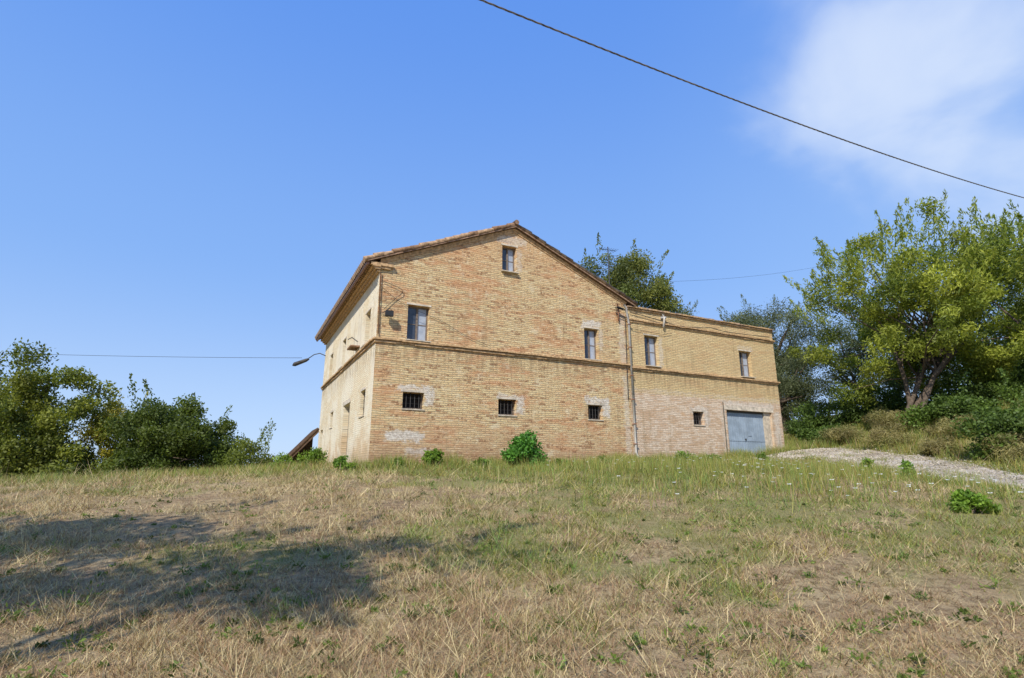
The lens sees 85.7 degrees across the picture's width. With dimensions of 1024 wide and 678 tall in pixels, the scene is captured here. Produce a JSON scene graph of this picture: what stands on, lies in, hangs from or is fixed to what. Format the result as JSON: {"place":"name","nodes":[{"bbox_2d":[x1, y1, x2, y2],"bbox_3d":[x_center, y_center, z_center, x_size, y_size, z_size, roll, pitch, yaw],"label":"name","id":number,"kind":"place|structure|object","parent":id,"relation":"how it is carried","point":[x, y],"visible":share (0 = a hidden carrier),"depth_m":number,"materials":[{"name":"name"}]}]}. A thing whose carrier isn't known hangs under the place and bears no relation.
{"place":"outdoors","nodes":[
{"label":"outdoors","id":0,"kind":"place"},
{"bbox_2d":[13,353,253,357],"bbox_3d":[-35.500,0.068,31.548,49.226,3.067,0.020,-1,-14,5],"label":"overhead wire","id":1,"kind":"object","parent":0,"point":[157,356],"visible":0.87,"depth_m":29.71,"materials":[{"name":"black metal"}]},
{"bbox_2d":[0,458,333,483],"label":"crest grass","id":2,"kind":"structure","parent":0,"point":[210,469],"depth_m":17.88,"materials":[{"name":"green plant"}]},
{"bbox_2d":[0,406,1023,677],"bbox_3d":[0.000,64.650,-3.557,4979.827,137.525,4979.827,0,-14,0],"label":"ground","id":3,"kind":"structure","parent":0,"point":[926,581],"depth_m":5.58,"materials":[{"name":"beige plant"}]},
{"bbox_2d":[0,453,23,478],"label":"shrub","id":4,"kind":"object","parent":3,"relation":"on","point":[4,465],"visible":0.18,"depth_m":24.49,"materials":[{"name":"green plant"}]},
{"bbox_2d":[0,350,45,463],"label":"oak tree","id":5,"kind":"object","parent":3,"relation":"on","point":[3,365],"visible":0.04,"depth_m":31.55,"materials":[{"name":"green plant"}]},
{"bbox_2d":[0,337,131,478],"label":"oak tree","id":6,"kind":"object","parent":3,"relation":"on","point":[38,427],"visible":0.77,"depth_m":26.41,"materials":[{"name":"green plant"}]},
{"bbox_2d":[31,453,138,476],"bbox_3d":[-19.439,6.547,25.237,5.444,2.585,3.783,10,-17,-34],"label":"shrub","id":7,"kind":"object","parent":3,"relation":"on","point":[54,467],"visible":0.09,"depth_m":24.54,"materials":[{"name":"green plant"}]},
{"bbox_2d":[72,389,153,475],"bbox_3d":[-20.109,5.654,29.148,5.303,5.716,4.828,11,-18,-37],"label":"shrub","id":8,"kind":"object","parent":3,"relation":"on","point":[111,409],"visible":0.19,"depth_m":27.64,"materials":[{"name":"green plant"}]},
{"bbox_2d":[96,373,247,475],"bbox_3d":[-16.483,4.841,26.655,6.493,6.039,5.565,-4,-14,14],"label":"oak tree","id":9,"kind":"object","parent":3,"relation":"on","point":[172,440],"visible":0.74,"depth_m":25.27,"materials":[{"name":"green plant"}]},
{"bbox_2d":[191,417,277,470],"bbox_3d":[-13.167,6.021,27.053,3.935,4.343,4.550,0,-14,0],"label":"shrub","id":10,"kind":"object","parent":3,"relation":"on","point":[248,452],"visible":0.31,"depth_m":26.11,"materials":[{"name":"green plant"}]},
{"bbox_2d":[269,452,296,466],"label":"green bush","id":11,"kind":"object","parent":3,"relation":"on","point":[286,458],"visible":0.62,"depth_m":20.89,"materials":[{"name":"green plant"}]},
{"bbox_2d":[297,446,327,466],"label":"green bush","id":12,"kind":"object","parent":3,"relation":"on","point":[315,454],"visible":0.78,"depth_m":19.35,"materials":[{"name":"green plant"}]},
{"bbox_2d":[332,455,356,469],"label":"green bush","id":13,"kind":"object","parent":3,"relation":"on","point":[337,462],"visible":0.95,"depth_m":16.55,"materials":[{"name":"green plant"}]},
{"bbox_2d":[388,456,403,467],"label":"green bush","id":14,"kind":"object","parent":3,"relation":"on","point":[399,458],"visible":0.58,"depth_m":17.13,"materials":[{"name":"green plant"}]},
{"bbox_2d":[420,448,443,465],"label":"green bush","id":15,"kind":"object","parent":3,"relation":"on","point":[436,453],"visible":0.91,"depth_m":17.52,"materials":[{"name":"green plant"}]},
{"bbox_2d":[473,457,488,465],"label":"green bush","id":16,"kind":"object","parent":3,"relation":"on","point":[484,460],"visible":0.56,"depth_m":18.07,"materials":[{"name":"green plant"}]},
{"bbox_2d":[0,464,1023,677],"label":"weeds","id":17,"kind":"object","parent":3,"relation":"on","point":[920,673],"visible":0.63,"depth_m":4.68,"materials":[{"name":"green plant"}]},
{"bbox_2d":[500,429,549,466],"bbox_3d":[0.394,3.836,19.228,1.654,1.400,1.622,4,-15,-18],"label":"fig bush","id":18,"kind":"object","parent":3,"relation":"on","point":[525,443],"visible":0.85,"depth_m":18.82,"materials":[{"name":"green plant"}]},
{"bbox_2d":[288,220,784,464],"bbox_3d":[0.446,2.608,28.678,21.120,11.045,14.966,7,-15,-26],"label":"brick farmhouse","id":19,"kind":"object","parent":3,"relation":"on","point":[493,340],"visible":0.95,"depth_m":21.50,"materials":[{"name":"brick"}]},
{"bbox_2d":[292,353,325,365],"bbox_3d":[-10.737,1.097,29.241,1.687,0.740,0.220,2,-14,-8],"label":"street lamp","id":20,"kind":"object","parent":19,"relation":"attached to","point":[300,362],"visible":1,"depth_m":29.10,"materials":[{"name":"metal"}]},
{"bbox_2d":[326,243,755,453],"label":"windows","id":21,"kind":"structure","parent":19,"relation":"in","point":[417,321],"depth_m":21.78,"materials":[{"name":"grey wood"}]},
{"bbox_2d":[597,247,616,283],"bbox_3d":[4.371,-2.883,24.624,1.004,2.620,0.600,7,-15,-26],"label":"tv antenna","id":22,"kind":"object","parent":19,"relation":"attached to","point":[608,260],"visible":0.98,"depth_m":24.73,"materials":[{"name":"metal"}]},
{"bbox_2d":[724,405,772,453],"bbox_3d":[10.996,4.514,25.511,3.210,2.730,0.260,7,-15,-26],"label":"garage door","id":23,"kind":"structure","parent":19,"relation":"in","point":[750,430],"depth_m":25.66,"materials":[{"name":"blue paint"}]},
{"bbox_2d":[554,458,566,464],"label":"green bush","id":24,"kind":"object","parent":3,"relation":"on","point":[558,461],"visible":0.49,"depth_m":19.39,"materials":[{"name":"green plant"}]},
{"bbox_2d":[129,445,1023,513],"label":"meadow stems","id":25,"kind":"object","parent":3,"relation":"on","point":[755,466],"visible":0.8,"depth_m":12.98,"materials":[{"name":"green plant"}]},
{"bbox_2d":[350,441,816,470],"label":"wall base grass","id":26,"kind":"structure","parent":3,"relation":"on","point":[767,451],"depth_m":19.75,"materials":[{"name":"green plant"}]},
{"bbox_2d":[578,232,683,312],"bbox_3d":[6.335,0.348,33.805,9.147,13.585,7.196,0,-14,0],"label":"oak tree","id":27,"kind":"object","parent":3,"relation":"on","point":[625,279],"visible":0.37,"depth_m":33.35,"materials":[{"name":"green plant"}]},
{"bbox_2d":[639,297,697,315],"bbox_3d":[9.833,2.014,36.895,5.889,10.632,5.345,-3,-14,11],"label":"olive tree","id":28,"kind":"object","parent":3,"relation":"on","point":[684,311],"visible":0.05,"depth_m":36.72,"materials":[{"name":"green plant"}]},
{"bbox_2d":[673,450,698,462],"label":"green bush","id":29,"kind":"object","parent":3,"relation":"on","point":[681,453],"visible":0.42,"depth_m":21.79,"materials":[{"name":"green plant"}]},
{"bbox_2d":[702,454,720,461],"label":"green bush","id":30,"kind":"object","parent":3,"relation":"on","point":[711,455],"visible":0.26,"depth_m":22.22,"materials":[{"name":"green plant"}]},
{"bbox_2d":[756,452,770,461],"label":"green bush","id":31,"kind":"object","parent":3,"relation":"on","point":[761,455],"visible":0.61,"depth_m":22.82,"materials":[{"name":"green plant"}]},
{"bbox_2d":[717,293,836,420],"bbox_3d":[18.106,1.078,38.826,8.086,10.029,8.528,-11,-17,37],"label":"olive tree","id":32,"kind":"object","parent":3,"relation":"on","point":[775,318],"visible":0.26,"depth_m":37.73,"materials":[{"name":"green plant"}]},
{"bbox_2d":[575,460,1023,503],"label":"wildflower stems","id":33,"kind":"object","parent":3,"relation":"on","point":[829,482],"visible":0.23,"depth_m":10.73,"materials":[{"name":"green plant"}]},
{"bbox_2d":[587,455,1022,495],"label":"wildflowers","id":34,"kind":"object","parent":33,"relation":"on","point":[833,479],"visible":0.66,"depth_m":11.46,"materials":[{"name":"white plant"}]},
{"bbox_2d":[773,340,837,431],"bbox_3d":[16.369,2.919,33.972,6.588,5.917,5.536,0,-14,0],"label":"olive tree","id":35,"kind":"object","parent":3,"relation":"on","point":[793,391],"visible":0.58,"depth_m":33.08,"materials":[{"name":"green plant"}]},
{"bbox_2d":[783,395,854,436],"bbox_3d":[16.644,4.380,29.865,3.806,2.355,3.467,0,-14,0],"label":"bramble bush","id":36,"kind":"object","parent":3,"relation":"on","point":[822,419],"visible":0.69,"depth_m":29.53,"materials":[{"name":"green plant"}]},
{"bbox_2d":[790,408,862,444],"bbox_3d":[15.648,4.404,27.296,3.036,2.403,2.708,-10,-17,35],"label":"bramble bush","id":37,"kind":"object","parent":3,"relation":"on","point":[804,433],"visible":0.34,"depth_m":27.25,"materials":[{"name":"green plant"}]},
{"bbox_2d":[818,422,865,444],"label":"dry scrub","id":38,"kind":"object","parent":3,"relation":"on","point":[838,433],"visible":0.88,"depth_m":25.23,"materials":[{"name":"beige plant"}]},
{"bbox_2d":[860,457,874,469],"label":"green bush","id":39,"kind":"object","parent":3,"relation":"on","point":[868,461],"visible":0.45,"depth_m":18.06,"materials":[{"name":"green plant"}]},
{"bbox_2d":[830,366,906,423],"bbox_3d":[19.370,3.169,30.290,4.272,3.631,3.637,0,-14,0],"label":"bramble bush","id":40,"kind":"object","parent":3,"relation":"on","point":[891,400],"visible":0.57,"depth_m":29.32,"materials":[{"name":"green plant"}]},
{"bbox_2d":[802,308,966,403],"bbox_3d":[23.143,1.474,35.410,9.896,7.200,7.284,0,-14,0],"label":"olive tree","id":41,"kind":"object","parent":3,"relation":"on","point":[852,343],"visible":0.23,"depth_m":35.01,"materials":[{"name":"green plant"}]},
{"bbox_2d":[857,420,919,447],"bbox_3d":[15.873,4.078,23.330,2.212,1.347,2.018,-9,-17,33],"label":"dry scrub","id":42,"kind":"object","parent":3,"relation":"on","point":[895,435],"visible":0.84,"depth_m":22.99,"materials":[{"name":"beige plant"}]},
{"bbox_2d":[862,405,915,431],"bbox_3d":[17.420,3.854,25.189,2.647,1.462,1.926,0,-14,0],"label":"dry scrub","id":43,"kind":"object","parent":3,"relation":"on","point":[886,419],"visible":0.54,"depth_m":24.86,"materials":[{"name":"brown plant"}]},
{"bbox_2d":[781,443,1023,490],"bbox_3d":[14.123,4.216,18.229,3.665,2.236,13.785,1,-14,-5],"label":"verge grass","id":44,"kind":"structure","parent":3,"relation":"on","point":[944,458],"depth_m":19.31,"materials":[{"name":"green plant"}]},
{"bbox_2d":[783,189,1023,424],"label":"almond tree","id":45,"kind":"object","parent":3,"relation":"on","point":[911,351],"visible":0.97,"depth_m":26.13,"materials":[{"name":"green plant"}]},
{"bbox_2d":[783,397,1023,472],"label":"bank grass","id":46,"kind":"structure","parent":3,"relation":"on","point":[825,444],"depth_m":23.05,"materials":[{"name":"green plant"}]},
{"bbox_2d":[897,459,918,476],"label":"green bush","id":47,"kind":"object","parent":3,"relation":"on","point":[904,464],"visible":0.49,"depth_m":16.90,"materials":[{"name":"green plant"}]},
{"bbox_2d":[915,434,966,454],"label":"dry scrub","id":48,"kind":"object","parent":3,"relation":"on","point":[934,445],"visible":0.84,"depth_m":20.36,"materials":[{"name":"beige plant"}]},
{"bbox_2d":[921,414,975,437],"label":"dry scrub","id":49,"kind":"object","parent":3,"relation":"on","point":[945,424],"visible":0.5,"depth_m":22.18,"materials":[{"name":"brown plant"}]},
{"bbox_2d":[886,285,1023,391],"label":"oak tree","id":50,"kind":"object","parent":3,"relation":"on","point":[999,310],"visible":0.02,"depth_m":33.34,"materials":[{"name":"green plant"}]},
{"bbox_2d":[894,372,1023,430],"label":"bramble bush","id":51,"kind":"object","parent":3,"relation":"on","point":[947,407],"visible":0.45,"depth_m":23.35,"materials":[{"name":"green plant"}]},
{"bbox_2d":[901,199,1023,383],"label":"almond tree","id":52,"kind":"object","parent":3,"relation":"on","point":[992,237],"visible":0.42,"depth_m":26.52,"materials":[{"name":"green plant"}]},
{"bbox_2d":[906,354,1023,407],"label":"bramble bush","id":53,"kind":"object","parent":3,"relation":"on","point":[987,390],"visible":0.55,"depth_m":25.73,"materials":[{"name":"green plant"}]},
{"bbox_2d":[945,488,1002,514],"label":"green bush","id":54,"kind":"object","parent":3,"relation":"on","point":[961,498],"visible":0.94,"depth_m":8.78,"materials":[{"name":"green plant"}]},
{"bbox_2d":[948,366,1023,461],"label":"bramble bush","id":55,"kind":"object","parent":3,"relation":"on","point":[1003,418],"visible":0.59,"depth_m":18.87,"materials":[{"name":"green plant"}]},
{"bbox_2d":[963,330,1023,396],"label":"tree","id":56,"kind":"object","parent":3,"relation":"on","point":[1021,364],"visible":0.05,"depth_m":28.36,"materials":[{"name":"green plant"}]},
{"bbox_2d":[980,431,1023,463],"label":"dry scrub","id":57,"kind":"object","parent":3,"relation":"on","point":[1018,447],"visible":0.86,"depth_m":18.08,"materials":[{"name":"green plant"}]},
{"bbox_3d":[23.835,-0.861,19.985,1.000,7.837,0.280,0,-14,0],"label":"utility pole","id":58,"kind":"object","parent":3,"relation":"on","visible":0},
{"bbox_2d":[479,0,1023,197],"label":"overhead cable","id":59,"kind":"object","parent":58,"relation":"attached to","point":[534,21],"visible":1,"depth_m":9.23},
{"bbox_2d":[0,0,1023,467],"label":"sky","id":60,"kind":"structure","parent":0,"point":[184,183],"materials":[{"name":"blue"}]},
{"bbox_2d":[666,250,883,281],"bbox_3d":[14.640,-4.250,30.562,23.118,6.152,0.010,7,-16,-27],"label":"overhead wire","id":61,"kind":"object","parent":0,"point":[748,276],"visible":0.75,"depth_m":28.99,"materials":[{"name":"black metal"}]},
{"bbox_2d":[752,446,1023,490],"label":"gravel road","id":62,"kind":"structure","parent":0,"point":[987,470],"depth_m":19.66,"materials":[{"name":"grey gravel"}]}
]}

